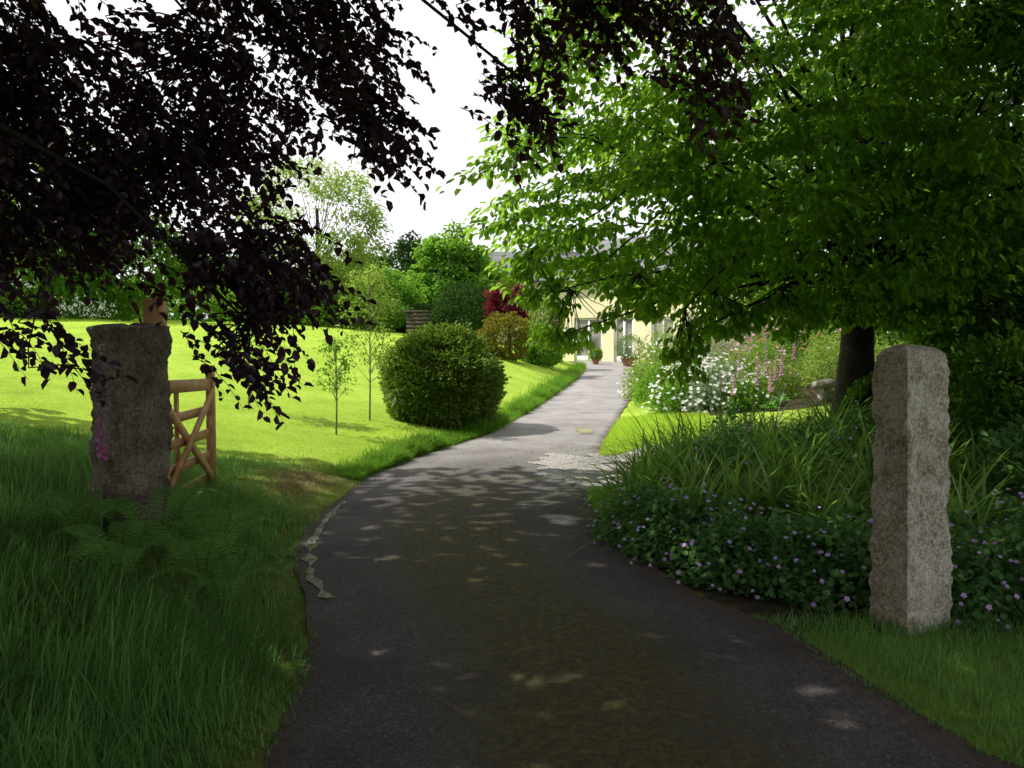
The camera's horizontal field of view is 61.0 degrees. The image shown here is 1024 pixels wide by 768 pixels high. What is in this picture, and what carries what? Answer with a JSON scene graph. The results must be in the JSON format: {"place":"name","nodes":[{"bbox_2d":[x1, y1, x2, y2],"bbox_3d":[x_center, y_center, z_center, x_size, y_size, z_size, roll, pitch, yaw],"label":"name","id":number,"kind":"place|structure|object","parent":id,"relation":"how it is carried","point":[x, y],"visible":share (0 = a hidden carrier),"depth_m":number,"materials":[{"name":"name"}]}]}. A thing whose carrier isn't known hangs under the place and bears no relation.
{"place":"outdoors","nodes":[
{"label":"outdoors","id":0,"kind":"place"},
{"bbox_2d":[0,318,1023,767],"bbox_3d":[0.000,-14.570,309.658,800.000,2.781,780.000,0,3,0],"label":"ground","id":1,"kind":"structure","parent":0,"point":[750,604],"depth_m":11.27,"materials":[{"name":"plant"}]},
{"bbox_2d":[3,490,141,545],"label":"fern plant","id":2,"kind":"object","parent":1,"relation":"on","point":[92,520],"visible":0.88,"depth_m":5.31,"materials":[{"name":"green plant"}]},
{"bbox_2d":[10,277,142,319],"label":"garden shrub","id":3,"kind":"object","parent":1,"relation":"on","point":[76,315],"visible":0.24,"depth_m":30.46,"materials":[{"name":"green plant"}]},
{"bbox_2d":[66,399,135,561],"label":"foxglove plant","id":4,"kind":"object","parent":1,"relation":"on","point":[99,454],"visible":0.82,"depth_m":5.17,"materials":[{"name":"green plant"}]},
{"bbox_2d":[0,123,211,320],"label":"oak tree","id":5,"kind":"object","parent":1,"relation":"on","point":[116,292],"visible":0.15,"depth_m":27.68,"materials":[{"name":"green plant"}]},
{"bbox_2d":[50,520,193,591],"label":"fern plant","id":6,"kind":"object","parent":1,"relation":"on","point":[92,543],"visible":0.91,"depth_m":4.76,"materials":[{"name":"green plant"}]},
{"bbox_2d":[86,323,173,542],"bbox_3d":[-2.642,0.444,6.026,0.477,1.737,0.347,1,3,20],"label":"granite gatepost","id":7,"kind":"object","parent":1,"relation":"on","point":[137,431],"visible":0.72,"depth_m":5.89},
{"bbox_2d":[61,486,233,566],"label":"fern plant","id":8,"kind":"object","parent":1,"relation":"on","point":[182,521],"visible":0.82,"depth_m":5.47,"materials":[{"name":"green plant"}]},
{"bbox_2d":[143,298,169,520],"bbox_3d":[-2.630,0.332,6.443,0.130,1.920,0.130,0,3,0],"label":"wooden post","id":9,"kind":"object","parent":1,"relation":"on","point":[153,317],"visible":0.22,"depth_m":6.34,"materials":[{"name":"brown wood"}]},
{"bbox_2d":[0,415,367,767],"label":"long grass","id":10,"kind":"structure","parent":1,"relation":"on","point":[64,723],"depth_m":4.00,"materials":[{"name":"plant"}]},
{"bbox_2d":[133,279,235,321],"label":"garden shrub","id":11,"kind":"object","parent":1,"relation":"on","point":[175,312],"visible":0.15,"depth_m":32.30,"materials":[{"name":"green plant"}]},
{"bbox_2d":[169,365,216,498],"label":"wooden gate","id":12,"kind":"structure","parent":1,"relation":"on","point":[207,410],"depth_m":7.77,"materials":[{"name":"brown wood"}]},
{"bbox_2d":[125,515,282,593],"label":"fern plant","id":13,"kind":"object","parent":1,"relation":"on","point":[180,550],"visible":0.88,"depth_m":5.04,"materials":[{"name":"green plant"}]},
{"bbox_2d":[141,554,290,616],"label":"fern plant","id":14,"kind":"object","parent":1,"relation":"on","point":[215,585],"visible":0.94,"depth_m":4.80,"materials":[{"name":"green plant"}]},
{"bbox_2d":[179,494,267,526],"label":"fern plant","id":15,"kind":"object","parent":1,"relation":"on","point":[210,496],"visible":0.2,"depth_m":6.66,"materials":[{"name":"green plant"}]},
{"bbox_2d":[149,498,300,558],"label":"fern plant","id":16,"kind":"object","parent":1,"relation":"on","point":[239,510],"visible":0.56,"depth_m":5.73,"materials":[{"name":"green plant"}]},
{"bbox_2d":[0,317,566,500],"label":"lawn grass","id":17,"kind":"structure","parent":1,"relation":"on","point":[69,406],"depth_m":13.22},
{"bbox_2d":[199,441,376,528],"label":"dry grass","id":18,"kind":"structure","parent":1,"relation":"on","point":[297,481],"depth_m":9.23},
{"bbox_2d":[226,149,393,321],"bbox_3d":[-7.864,-5.729,33.643,6.477,7.068,6.026,0,3,0],"label":"ash tree","id":19,"kind":"object","parent":1,"relation":"on","point":[357,253],"visible":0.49,"depth_m":33.38,"materials":[{"name":"green plant"}]},
{"bbox_2d":[312,337,356,434],"bbox_3d":[-2.556,0.028,12.524,0.633,1.471,0.650,-1,3,-13],"label":"sapling tree","id":20,"kind":"object","parent":1,"relation":"on","point":[333,347],"visible":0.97,"depth_m":12.48,"materials":[{"name":"green plant"}]},
{"bbox_2d":[297,292,412,330],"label":"garden shrub","id":21,"kind":"object","parent":1,"relation":"on","point":[397,321],"visible":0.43,"depth_m":32.50,"materials":[{"name":"green plant"}]},
{"bbox_2d":[332,261,404,419],"bbox_3d":[-2.332,-0.685,13.965,1.152,2.600,1.430,0,3,0],"label":"sapling tree","id":22,"kind":"object","parent":1,"relation":"on","point":[373,283],"visible":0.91,"depth_m":14.00,"materials":[{"name":"green plant"}]},
{"bbox_2d":[337,260,428,326],"bbox_3d":[-5.566,-3.768,36.878,4.267,3.017,3.900,0,3,0],"label":"hawthorn tree","id":23,"kind":"object","parent":1,"relation":"on","point":[409,295],"visible":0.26,"depth_m":36.32,"materials":[{"name":"green plant"}]},
{"bbox_2d":[0,0,769,430],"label":"copper beech tree","id":24,"kind":"object","parent":1,"relation":"on","point":[90,190],"visible":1,"depth_m":5.02,"materials":[{"name":"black plant"}]},
{"bbox_2d":[325,230,454,328],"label":"holm oak tree","id":25,"kind":"object","parent":1,"relation":"on","point":[402,257],"visible":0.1,"depth_m":44.79,"materials":[{"name":"green plant"}]},
{"bbox_2d":[403,310,448,333],"bbox_3d":[-3.100,-2.164,31.433,1.600,0.960,0.900,0,3,0],"label":"garden shelter","id":26,"kind":"object","parent":1,"relation":"on","point":[419,315],"visible":0.46,"depth_m":31.05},
{"bbox_2d":[376,318,511,428],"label":"rhododendron bush","id":27,"kind":"object","parent":1,"relation":"on","point":[430,355],"visible":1,"depth_m":14.27,"materials":[{"name":"green plant"}]},
{"bbox_2d":[312,360,586,480],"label":"edge grass","id":28,"kind":"structure","parent":1,"relation":"on","point":[413,446],"depth_m":12.96,"materials":[{"name":"green plant"}]},
{"bbox_2d":[401,219,513,331],"bbox_3d":[-2.547,-4.668,40.738,5.830,5.934,4.114,0,3,0],"label":"sycamore tree","id":29,"kind":"object","parent":1,"relation":"on","point":[462,254],"visible":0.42,"depth_m":39.79,"materials":[{"name":"green plant"}]},
{"bbox_2d":[428,278,499,344],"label":"laurel shrub","id":30,"kind":"object","parent":1,"relation":"on","point":[460,290],"visible":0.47,"depth_m":30.48,"materials":[{"name":"green plant"}]},
{"bbox_2d":[475,311,531,360],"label":"amber shrub","id":31,"kind":"object","parent":1,"relation":"on","point":[511,319],"visible":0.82,"depth_m":27.08,"materials":[{"name":"brown plant"}]},
{"bbox_2d":[482,280,530,353],"bbox_3d":[-0.071,-2.283,29.952,1.928,2.630,1.581,0,3,0],"label":"maple tree","id":32,"kind":"object","parent":1,"relation":"on","point":[494,306],"visible":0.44,"depth_m":29.67,"materials":[{"name":"red plant"}]},
{"bbox_2d":[466,237,579,341],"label":"stone cottage","id":33,"kind":"structure","parent":1,"relation":"on","point":[497,256],"depth_m":51.29,"materials":[{"name":"stone"}]},
{"bbox_2d":[514,321,566,366],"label":"laurel shrub","id":34,"kind":"object","parent":1,"relation":"on","point":[536,357],"visible":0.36,"depth_m":28.49,"materials":[{"name":"green plant"}]},
{"bbox_2d":[515,295,567,358],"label":"climber shrub","id":35,"kind":"object","parent":1,"relation":"on","point":[545,317],"visible":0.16,"depth_m":33.43,"materials":[{"name":"green plant"}]},
{"bbox_2d":[528,445,672,490],"bbox_3d":[1.659,0.963,10.449,2.927,0.242,4.183,0,3,0],"label":"gravel patch","id":36,"kind":"object","parent":1,"relation":"on","point":[560,459],"visible":0.19,"depth_m":10.86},
{"bbox_2d":[487,426,740,528],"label":"daylily plant","id":37,"kind":"object","parent":1,"relation":"on","point":[641,460],"visible":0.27,"depth_m":7.93,"materials":[{"name":"green plant"}]},
{"bbox_2d":[587,482,672,549],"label":"plant","id":38,"kind":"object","parent":1,"relation":"on","point":[597,501],"depth_m":8.47,"materials":[{"name":"green plant"}]},
{"bbox_2d":[585,477,690,551],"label":"geranium plant","id":39,"kind":"object","parent":1,"relation":"on","point":[606,528],"visible":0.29,"depth_m":6.90,"materials":[{"name":"green plant"}]},
{"bbox_2d":[616,346,667,399],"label":"daisy plant","id":40,"kind":"object","parent":1,"relation":"on","point":[634,375],"visible":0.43,"depth_m":20.45,"materials":[{"name":"green plant"}]},
{"bbox_2d":[533,400,754,479],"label":"daylily plant","id":41,"kind":"object","parent":1,"relation":"on","point":[666,442],"visible":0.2,"depth_m":8.95,"materials":[{"name":"green plant"}]},
{"bbox_2d":[506,434,794,543],"bbox_3d":[1.148,0.827,7.508,2.529,0.785,2.676,-1,3,-14],"label":"daylily plant","id":42,"kind":"object","parent":1,"relation":"on","point":[633,471],"visible":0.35,"depth_m":7.57,"materials":[{"name":"green plant"}]},
{"bbox_2d":[598,409,711,455],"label":"verge grass","id":43,"kind":"structure","parent":1,"relation":"on","point":[613,434],"depth_m":14.42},
{"bbox_2d":[631,359,678,406],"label":"daisy plant","id":44,"kind":"object","parent":1,"relation":"on","point":[640,393],"visible":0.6,"depth_m":18.66,"materials":[{"name":"green plant"}]},
{"bbox_2d":[640,365,701,413],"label":"daisy plant","id":45,"kind":"object","parent":1,"relation":"on","point":[670,390],"visible":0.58,"depth_m":16.76,"materials":[{"name":"green plant"}]},
{"bbox_2d":[546,402,797,494],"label":"daylily plant","id":46,"kind":"object","parent":1,"relation":"on","point":[677,440],"visible":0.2,"depth_m":8.45,"materials":[{"name":"green plant"}]},
{"bbox_2d":[618,478,729,572],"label":"geranium plant","id":47,"kind":"object","parent":1,"relation":"on","point":[688,515],"visible":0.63,"depth_m":6.35,"materials":[{"name":"green plant"}]},
{"bbox_2d":[566,398,789,479],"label":"daylily plant","id":48,"kind":"object","parent":1,"relation":"on","point":[695,440],"visible":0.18,"depth_m":9.30,"materials":[{"name":"green plant"}]},
{"bbox_2d":[543,437,833,561],"bbox_3d":[1.476,0.842,6.828,2.488,0.874,2.356,1,3,11],"label":"daylily plant","id":49,"kind":"object","parent":1,"relation":"on","point":[702,486],"visible":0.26,"depth_m":6.76,"materials":[{"name":"green plant"}]},
{"bbox_2d":[679,356,742,412],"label":"daisy plant","id":50,"kind":"object","parent":1,"relation":"on","point":[695,397],"visible":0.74,"depth_m":16.14,"materials":[{"name":"white plant"}]},
{"bbox_2d":[564,428,868,551],"bbox_3d":[1.792,0.807,6.954,2.532,0.895,2.629,2,3,33],"label":"daylily plant","id":51,"kind":"object","parent":1,"relation":"on","point":[745,485],"visible":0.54,"depth_m":6.90,"materials":[{"name":"green plant"}]},
{"bbox_2d":[583,402,850,524],"bbox_3d":[1.706,0.690,7.369,2.512,1.030,2.973,0,3,0],"label":"daylily plant","id":52,"kind":"object","parent":1,"relation":"on","point":[677,465],"visible":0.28,"depth_m":7.49,"materials":[{"name":"green plant"}]},
{"bbox_2d":[688,423,759,503],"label":"geranium plant","id":53,"kind":"object","parent":1,"relation":"on","point":[721,439],"visible":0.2,"depth_m":7.91,"materials":[{"name":"green plant"}]},
{"bbox_2d":[699,348,749,406],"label":"daisy plant","id":54,"kind":"object","parent":1,"relation":"on","point":[725,368],"visible":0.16,"depth_m":17.07,"materials":[{"name":"white plant"}]},
{"bbox_2d":[681,491,771,571],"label":"geranium plant","id":55,"kind":"object","parent":1,"relation":"on","point":[722,505],"visible":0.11,"depth_m":6.42,"materials":[{"name":"green plant"}]},
{"bbox_2d":[663,508,794,597],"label":"geranium plant","id":56,"kind":"object","parent":1,"relation":"on","point":[722,531],"visible":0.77,"depth_m":5.81,"materials":[{"name":"green plant"}]},
{"bbox_2d":[703,402,755,453],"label":"geranium plant","id":57,"kind":"object","parent":1,"relation":"on","point":[737,409],"visible":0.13,"depth_m":9.61,"materials":[{"name":"green plant"}]},
{"bbox_2d":[436,0,1023,418],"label":"beech tree","id":58,"kind":"object","parent":1,"relation":"on","point":[909,208],"visible":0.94,"depth_m":10.39,"materials":[{"name":"green plant"}]},
{"bbox_2d":[595,392,864,507],"bbox_3d":[2.236,0.601,8.076,2.924,1.073,3.013,1,3,21],"label":"daylily plant","id":59,"kind":"object","parent":1,"relation":"on","point":[740,444],"visible":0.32,"depth_m":8.26,"materials":[{"name":"green plant"}]},
{"bbox_2d":[707,343,758,396],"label":"pink flower plant","id":60,"kind":"object","parent":1,"relation":"on","point":[746,369],"visible":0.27,"depth_m":18.34,"materials":[{"name":"green plant"}]},
{"bbox_2d":[613,409,872,514],"bbox_3d":[2.717,0.677,8.041,2.840,0.922,3.136,1,3,25],"label":"daylily plant","id":61,"kind":"object","parent":1,"relation":"on","point":[791,457],"visible":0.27,"depth_m":7.96,"materials":[{"name":"green plant"}]},
{"bbox_2d":[714,363,776,411],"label":"daisy plant","id":62,"kind":"object","parent":1,"relation":"on","point":[741,389],"visible":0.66,"depth_m":15.82,"materials":[{"name":"green plant"}]},
{"bbox_2d":[637,384,861,453],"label":"daylily plant","id":63,"kind":"object","parent":1,"relation":"on","point":[753,411],"visible":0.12,"depth_m":10.15,"materials":[{"name":"green plant"}]},
{"bbox_2d":[641,417,872,526],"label":"daylily plant","id":64,"kind":"object","parent":1,"relation":"on","point":[814,477],"visible":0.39,"depth_m":7.25,"materials":[{"name":"green plant"}]},
{"bbox_2d":[742,332,797,388],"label":"red flower plant","id":65,"kind":"object","parent":1,"relation":"on","point":[755,351],"visible":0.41,"depth_m":19.88,"materials":[{"name":"green plant"}]},
{"bbox_2d":[741,320,810,380],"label":"pink flower plant","id":66,"kind":"object","parent":1,"relation":"on","point":[796,353],"visible":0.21,"depth_m":21.86,"materials":[{"name":"green plant"}]},
{"bbox_2d":[748,347,805,398],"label":"pink flower plant","id":67,"kind":"object","parent":1,"relation":"on","point":[792,390],"visible":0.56,"depth_m":17.14,"materials":[{"name":"green plant"}]},
{"bbox_2d":[703,383,863,478],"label":"daylily plant","id":68,"kind":"object","parent":1,"relation":"on","point":[773,422],"visible":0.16,"depth_m":9.05,"materials":[{"name":"green plant"}]},
{"bbox_2d":[717,387,876,500],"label":"daylily plant","id":69,"kind":"object","parent":1,"relation":"on","point":[832,419],"visible":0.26,"depth_m":8.65,"materials":[{"name":"green plant"}]},
{"bbox_2d":[731,505,865,609],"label":"geranium plant","id":70,"kind":"object","parent":1,"relation":"on","point":[784,532],"visible":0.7,"depth_m":5.52,"materials":[{"name":"green plant"}]},
{"bbox_2d":[645,438,981,579],"bbox_3d":[2.382,0.846,6.691,2.596,0.858,2.346,-1,3,-23],"label":"daylily plant","id":71,"kind":"object","parent":1,"relation":"on","point":[838,500],"visible":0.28,"depth_m":6.62,"materials":[{"name":"green plant"}]},
{"bbox_2d":[793,322,840,379],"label":"red flower plant","id":72,"kind":"object","parent":1,"relation":"on","point":[809,348],"visible":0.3,"depth_m":20.95,"materials":[{"name":"green plant"}]},
{"bbox_2d":[776,405,858,495],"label":"geranium plant","id":73,"kind":"object","parent":1,"relation":"on","point":[804,428],"visible":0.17,"depth_m":8.29,"materials":[{"name":"green plant"}]},
{"bbox_2d":[688,115,948,356],"bbox_3d":[11.276,-5.311,32.647,9.977,9.966,7.248,0,3,0],"label":"ash tree","id":74,"kind":"object","parent":1,"relation":"on","point":[776,159],"visible":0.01,"depth_m":32.21,"materials":[{"name":"green plant"}]},
{"bbox_2d":[797,329,840,389],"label":"pink flower plant","id":75,"kind":"object","parent":1,"relation":"on","point":[815,366],"visible":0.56,"depth_m":18.94,"materials":[{"name":"green plant"}]},
{"bbox_2d":[811,379,834,401],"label":"rubble wall","id":76,"kind":"structure","parent":1,"relation":"on","point":[827,385],"depth_m":15.73,"materials":[{"name":"stone"}]},
{"bbox_2d":[777,501,872,614],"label":"geranium plant","id":77,"kind":"object","parent":1,"relation":"on","point":[861,551],"visible":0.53,"depth_m":5.33,"materials":[{"name":"green plant"}]},
{"bbox_2d":[681,0,1023,366],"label":"hazel tree","id":78,"kind":"object","parent":1,"relation":"on","point":[780,162],"visible":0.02,"depth_m":23.83,"materials":[{"name":"green plant"}]},
{"bbox_2d":[831,400,876,456],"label":"geranium plant","id":79,"kind":"object","parent":1,"relation":"on","point":[859,427],"visible":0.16,"depth_m":8.85,"materials":[{"name":"green plant"}]},
{"bbox_2d":[840,371,874,426],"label":"hedge shrub","id":80,"kind":"object","parent":1,"relation":"on","point":[863,387],"visible":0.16,"depth_m":11.84,"materials":[{"name":"green plant"}]},
{"bbox_2d":[724,400,996,515],"bbox_3d":[3.062,0.666,7.749,3.161,1.019,2.683,2,3,34],"label":"daylily plant","id":81,"kind":"object","parent":1,"relation":"on","point":[860,461],"visible":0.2,"depth_m":7.74,"materials":[{"name":"green plant"}]},
{"bbox_2d":[751,376,978,455],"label":"daylily plant","id":82,"kind":"object","parent":1,"relation":"on","point":[820,413],"visible":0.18,"depth_m":9.56,"materials":[{"name":"green plant"}]},
{"bbox_2d":[757,428,1020,521],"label":"daylily plant","id":83,"kind":"object","parent":1,"relation":"on","point":[854,472],"visible":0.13,"depth_m":7.33,"materials":[{"name":"green plant"}]},
{"bbox_2d":[791,467,1023,542],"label":"daylily plant","id":84,"kind":"object","parent":1,"relation":"on","point":[981,519],"visible":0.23,"depth_m":6.14,"materials":[{"name":"green plant"}]},
{"bbox_2d":[868,343,952,635],"bbox_3d":[2.245,0.608,4.879,0.380,1.680,0.292,-2,3,-24],"label":"granite gatepost","id":85,"kind":"object","parent":1,"relation":"on","point":[910,576],"visible":0.94,"depth_m":4.78,"materials":[{"name":"stone"}]},
{"bbox_2d":[822,435,1022,527],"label":"daylily plant","id":86,"kind":"object","parent":1,"relation":"on","point":[983,491],"visible":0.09,"depth_m":6.83,"materials":[{"name":"green plant"}]},
{"bbox_2d":[835,402,1022,497],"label":"daylily plant","id":87,"kind":"object","parent":1,"relation":"on","point":[951,447],"visible":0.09,"depth_m":7.87,"materials":[{"name":"green plant"}]},
{"bbox_2d":[867,522,998,602],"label":"geranium plant","id":88,"kind":"object","parent":1,"relation":"on","point":[953,533],"visible":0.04,"depth_m":5.45,"materials":[{"name":"green plant"}]},
{"bbox_2d":[898,0,1023,332],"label":"holm oak tree","id":89,"kind":"object","parent":1,"relation":"on","point":[1019,75],"visible":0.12,"depth_m":9.43,"materials":[{"name":"green plant"}]},
{"bbox_2d":[946,505,988,537],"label":"geranium plant","id":90,"kind":"object","parent":1,"relation":"on","point":[960,513],"visible":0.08,"depth_m":5.91,"materials":[{"name":"green plant"}]},
{"bbox_2d":[936,264,1023,442],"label":"hedge shrub","id":91,"kind":"object","parent":1,"relation":"on","point":[986,325],"visible":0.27,"depth_m":9.76,"materials":[{"name":"green plant"}]},
{"bbox_2d":[945,321,1023,474],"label":"hedge shrub","id":92,"kind":"object","parent":1,"relation":"on","point":[970,378],"visible":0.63,"depth_m":8.43,"materials":[{"name":"green plant"}]},
{"bbox_2d":[949,420,1023,527],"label":"daylily plant","id":93,"kind":"object","parent":1,"relation":"on","point":[972,464],"visible":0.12,"depth_m":7.16,"materials":[{"name":"green plant"}]},
{"bbox_2d":[950,531,1023,631],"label":"geranium plant","id":94,"kind":"object","parent":1,"relation":"on","point":[997,590],"visible":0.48,"depth_m":4.94,"materials":[{"name":"green plant"}]},
{"bbox_2d":[952,522,1023,606],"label":"geranium plant","id":95,"kind":"object","parent":1,"relation":"on","point":[996,534],"visible":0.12,"depth_m":5.40,"materials":[{"name":"green plant"}]},
{"bbox_2d":[955,414,1023,504],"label":"hedge shrub","id":96,"kind":"object","parent":1,"relation":"on","point":[1010,436],"visible":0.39,"depth_m":7.18,"materials":[{"name":"green plant"}]},
{"bbox_2d":[956,486,1023,528],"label":"geranium plant","id":97,"kind":"object","parent":1,"relation":"on","point":[1008,505],"visible":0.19,"depth_m":6.49,"materials":[{"name":"green plant"}]},
{"bbox_2d":[966,531,1023,619],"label":"geranium plant","id":98,"kind":"object","parent":1,"relation":"on","point":[1014,535],"visible":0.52,"depth_m":5.03,"materials":[{"name":"green plant"}]},
{"bbox_2d":[0,0,1023,336],"label":"sky","id":99,"kind":"structure","parent":0,"point":[455,70],"materials":[{"name":"white"}]},
{"bbox_2d":[261,361,1022,767],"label":"driveway","id":100,"kind":"structure","parent":0,"point":[585,713],"depth_m":4.40,"materials":[{"name":"asphalt"}]},
{"bbox_2d":[301,501,346,597],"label":"gutter water","id":101,"kind":"structure","parent":100,"relation":"on","point":[309,557],"depth_m":6.41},
{"bbox_2d":[614,334,644,365],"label":"potted plant","id":102,"kind":"object","parent":100,"relation":"on","point":[624,359],"visible":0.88,"depth_m":36.41,"materials":[{"name":"green plant"}]},
{"bbox_2d":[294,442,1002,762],"bbox_3d":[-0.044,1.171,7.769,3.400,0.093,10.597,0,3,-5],"label":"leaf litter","id":103,"kind":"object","parent":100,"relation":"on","point":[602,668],"visible":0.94,"depth_m":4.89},
{"bbox_2d":[555,216,772,361],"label":"yellow house","id":104,"kind":"structure","parent":0,"point":[606,343],"depth_m":41.25,"materials":[{"name":"paint"}]},
{"bbox_2d":[575,318,601,360],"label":"door","id":105,"kind":"structure","parent":104,"relation":"in","point":[597,338],"depth_m":42.20,"materials":[{"name":"white paint"}]},
{"bbox_2d":[615,317,632,361],"bbox_3d":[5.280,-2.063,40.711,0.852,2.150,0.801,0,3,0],"label":"door","id":106,"kind":"structure","parent":104,"relation":"in","point":[627,326],"depth_m":40.70,"materials":[{"name":"white paint"}]},
{"bbox_2d":[751,607,1023,766],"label":"verge grass","id":107,"kind":"structure","parent":0,"point":[853,626],"depth_m":4.27,"materials":[{"name":"plant"}]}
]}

